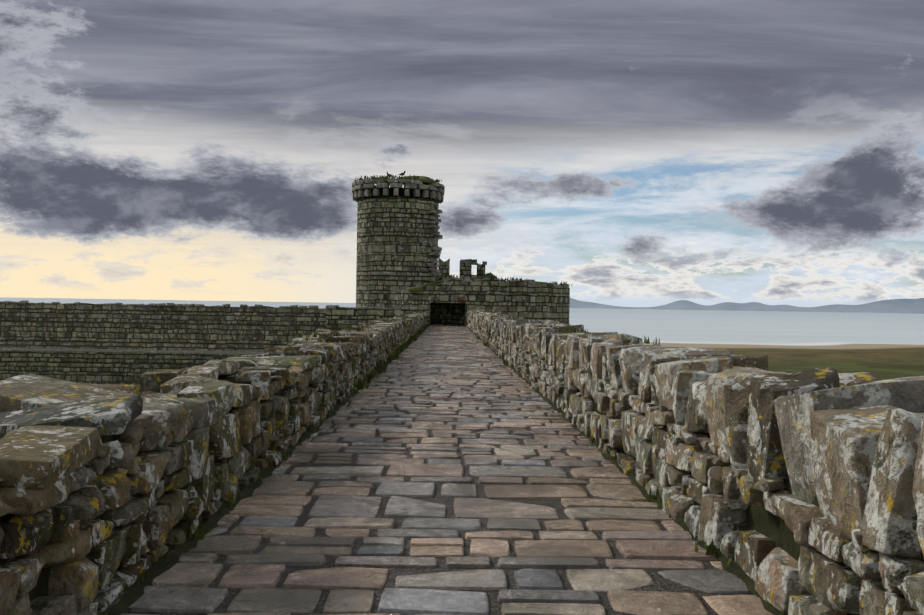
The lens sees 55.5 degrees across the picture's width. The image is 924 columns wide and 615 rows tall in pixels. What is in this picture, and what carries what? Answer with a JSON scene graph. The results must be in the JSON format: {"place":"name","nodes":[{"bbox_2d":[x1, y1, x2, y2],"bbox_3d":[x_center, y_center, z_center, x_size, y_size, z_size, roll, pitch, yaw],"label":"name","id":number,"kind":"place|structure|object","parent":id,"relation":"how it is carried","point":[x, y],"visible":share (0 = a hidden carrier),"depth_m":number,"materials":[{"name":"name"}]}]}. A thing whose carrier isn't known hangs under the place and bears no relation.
{"place":"outdoors","nodes":[
{"label":"outdoors","id":0,"kind":"place"},
{"bbox_2d":[0,302,325,351],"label":"curtain wall","id":1,"kind":"structure","parent":0,"point":[134,327],"depth_m":55.66,"materials":[{"name":"grey stone"}]},
{"bbox_2d":[121,325,772,614],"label":"walkway paving","id":2,"kind":"structure","parent":0,"point":[345,507],"depth_m":5.11,"materials":[{"name":"stone"}]},
{"bbox_2d":[97,359,390,614],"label":"moss strip","id":3,"kind":"object","parent":2,"relation":"on","point":[133,592],"depth_m":4.58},
{"bbox_2d":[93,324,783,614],"bbox_3d":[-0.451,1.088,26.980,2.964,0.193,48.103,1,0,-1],"label":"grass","id":4,"kind":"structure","parent":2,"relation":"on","point":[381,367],"depth_m":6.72,"materials":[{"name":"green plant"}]},
{"bbox_2d":[128,325,753,614],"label":"paving joints","id":5,"kind":"object","parent":2,"relation":"on","point":[661,583],"depth_m":4.86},
{"bbox_2d":[0,365,329,601],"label":"courtyard parapet","id":6,"kind":"object","parent":5,"relation":"on","point":[40,588],"visible":0.02,"depth_m":3.25,"materials":[{"name":"black stone"}]},
{"bbox_2d":[0,311,426,614],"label":"courtyard parapet stones","id":7,"kind":"object","parent":5,"relation":"on","point":[94,521],"visible":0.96,"depth_m":4.12,"materials":[{"name":"grey stone"}]},
{"bbox_2d":[298,311,659,346],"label":"grass","id":8,"kind":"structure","parent":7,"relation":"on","point":[566,330],"depth_m":12.85,"materials":[{"name":"green plant"}]},
{"bbox_2d":[467,310,923,614],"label":"seaward parapet stones","id":9,"kind":"object","parent":5,"relation":"on","point":[847,449],"visible":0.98,"depth_m":4.03,"materials":[{"name":"grey stone"}]},
{"bbox_2d":[489,333,923,614],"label":"parapet","id":10,"kind":"object","parent":5,"relation":"on","point":[768,524],"depth_m":4.07,"materials":[{"name":"black stone"}]},
{"bbox_2d":[466,326,787,614],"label":"moss strip","id":11,"kind":"object","parent":2,"relation":"on","point":[734,567],"depth_m":5.17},
{"bbox_2d":[430,302,464,325],"bbox_3d":[-0.904,0.416,54.047,2.400,1.700,0.704,1,0,-1],"label":"doorway","id":12,"kind":"structure","parent":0,"point":[449,314],"depth_m":54.04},
{"bbox_2d":[0,297,923,343],"bbox_3d":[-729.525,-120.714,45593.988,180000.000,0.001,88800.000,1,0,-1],"label":"sea water","id":13,"kind":"structure","parent":0,"point":[775,327],"depth_m":3658.91,"materials":[{"name":"grey liquid"}]},
{"bbox_2d":[0,0,923,306],"label":"sky","id":14,"kind":"structure","parent":0,"point":[628,153],"materials":[{"name":"grey"}]},
{"bbox_2d":[569,298,923,313],"bbox_3d":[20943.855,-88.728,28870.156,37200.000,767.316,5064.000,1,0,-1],"label":"distant hills","id":15,"kind":"structure","parent":0,"point":[914,306],"depth_m":27417.28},
{"bbox_2d":[643,341,923,380],"bbox_3d":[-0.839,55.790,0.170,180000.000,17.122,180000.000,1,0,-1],"label":"terrain","id":16,"kind":"structure","parent":0,"point":[883,361],"depth_m":1061.37,"materials":[{"name":"green plant"}]},
{"label":"inner ward ground","id":17,"kind":"structure","parent":0,"visible":0},
{"bbox_2d":[0,351,250,384],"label":"curtain wall","id":18,"kind":"structure","parent":17,"relation":"on","point":[127,368],"depth_m":55.33,"materials":[{"name":"grey stone"}]},
{"bbox_2d":[0,348,263,353],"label":"wall ledge","id":19,"kind":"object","parent":18,"relation":"on","point":[128,350],"depth_m":55.42,"materials":[{"name":"grey stone"}]},
{"bbox_2d":[326,307,415,330],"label":"stone wall","id":20,"kind":"structure","parent":17,"relation":"on","point":[352,317],"depth_m":49.98,"materials":[{"name":"grey stone"}]},
{"bbox_2d":[389,279,569,325],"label":"wall","id":21,"kind":"structure","parent":17,"relation":"on","point":[528,300],"depth_m":51.68,"materials":[{"name":"grey stone"}]},
{"bbox_2d":[0,179,569,309],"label":"castle loose blocks","id":22,"kind":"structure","parent":21,"relation":"on","point":[358,190],"depth_m":55.19,"materials":[{"name":"stone"}]},
{"bbox_2d":[355,174,441,183],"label":"turret grass tufts","id":23,"kind":"object","parent":22,"relation":"on","point":[399,177],"visible":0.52,"depth_m":54.77,"materials":[{"name":"green plant"}]},
{"bbox_2d":[401,176,435,184],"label":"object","id":24,"kind":"object","parent":22,"relation":"on","point":[424,179],"visible":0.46,"depth_m":55.01,"materials":[{"name":"green plant"}]},
{"bbox_2d":[426,280,442,285],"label":"grass","id":25,"kind":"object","parent":22,"relation":"on","point":[430,282],"visible":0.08,"depth_m":55.23,"materials":[{"name":"green plant"}]},
{"bbox_2d":[439,274,450,279],"bbox_3d":[-1.050,-1.922,56.198,0.966,0.454,0.828,1,0,-28],"label":"ruin ivy clump","id":26,"kind":"object","parent":25,"relation":"on","point":[442,276],"visible":0.4,"depth_m":55.91,"materials":[{"name":"green plant"}]},
{"bbox_2d":[460,259,471,277],"bbox_3d":[0.243,-2.132,59.964,0.800,2.389,0.001,1,0,-1],"label":"ruined wall fragment","id":27,"kind":"object","parent":22,"relation":"attached to","point":[465,269],"visible":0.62,"depth_m":59.96,"materials":[{"name":"grey stone"}]},
{"bbox_2d":[477,263,484,277],"bbox_3d":[1.296,-2.006,59.981,0.590,2.170,0.001,1,0,-1],"label":"ruined wall fragment","id":28,"kind":"object","parent":22,"relation":"attached to","point":[480,270],"visible":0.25,"depth_m":59.98,"materials":[{"name":"grey stone"}]},
{"bbox_2d":[395,275,572,293],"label":"tower rim grass tufts","id":29,"kind":"object","parent":22,"relation":"on","point":[505,279],"visible":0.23,"depth_m":51.95,"materials":[{"name":"green plant"}]},
{"bbox_2d":[356,197,438,307],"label":"tower","id":30,"kind":"structure","parent":21,"relation":"attached to","point":[395,236],"depth_m":54.53,"materials":[{"name":"grey stone"}]},
{"bbox_2d":[357,188,438,201],"bbox_3d":[-4.121,-7.131,56.487,5.280,0.570,4.507,1,0,-1],"label":"watch turret corbel backing","id":31,"kind":"object","parent":30,"relation":"attached to","point":[401,192],"visible":0.25,"depth_m":54.39,"materials":[{"name":"grey stone"}]},
{"bbox_2d":[405,286,423,290],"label":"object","id":32,"kind":"object","parent":21,"relation":"on","point":[414,289],"visible":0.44,"depth_m":52.00,"materials":[{"name":"green plant"}]},
{"bbox_2d":[438,258,449,274],"bbox_3d":[-1.219,-1.925,58.941,0.750,2.935,0.800,1,0,-1],"label":"ruined wall fragment","id":33,"kind":"object","parent":21,"relation":"on","point":[443,267],"visible":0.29,"depth_m":58.97,"materials":[{"name":"grey stone"}]},
{"bbox_2d":[483,272,493,279],"bbox_3d":[1.934,-2.114,59.562,1.148,0.611,0.824,1,0,-1],"label":"ruin ivy clump","id":34,"kind":"object","parent":21,"relation":"on","point":[486,275],"visible":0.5,"depth_m":59.36,"materials":[{"name":"green plant"}]},
{"bbox_2d":[535,281,553,285],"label":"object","id":35,"kind":"object","parent":21,"relation":"on","point":[539,283],"visible":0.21,"depth_m":52.77,"materials":[{"name":"green plant"}]}
]}

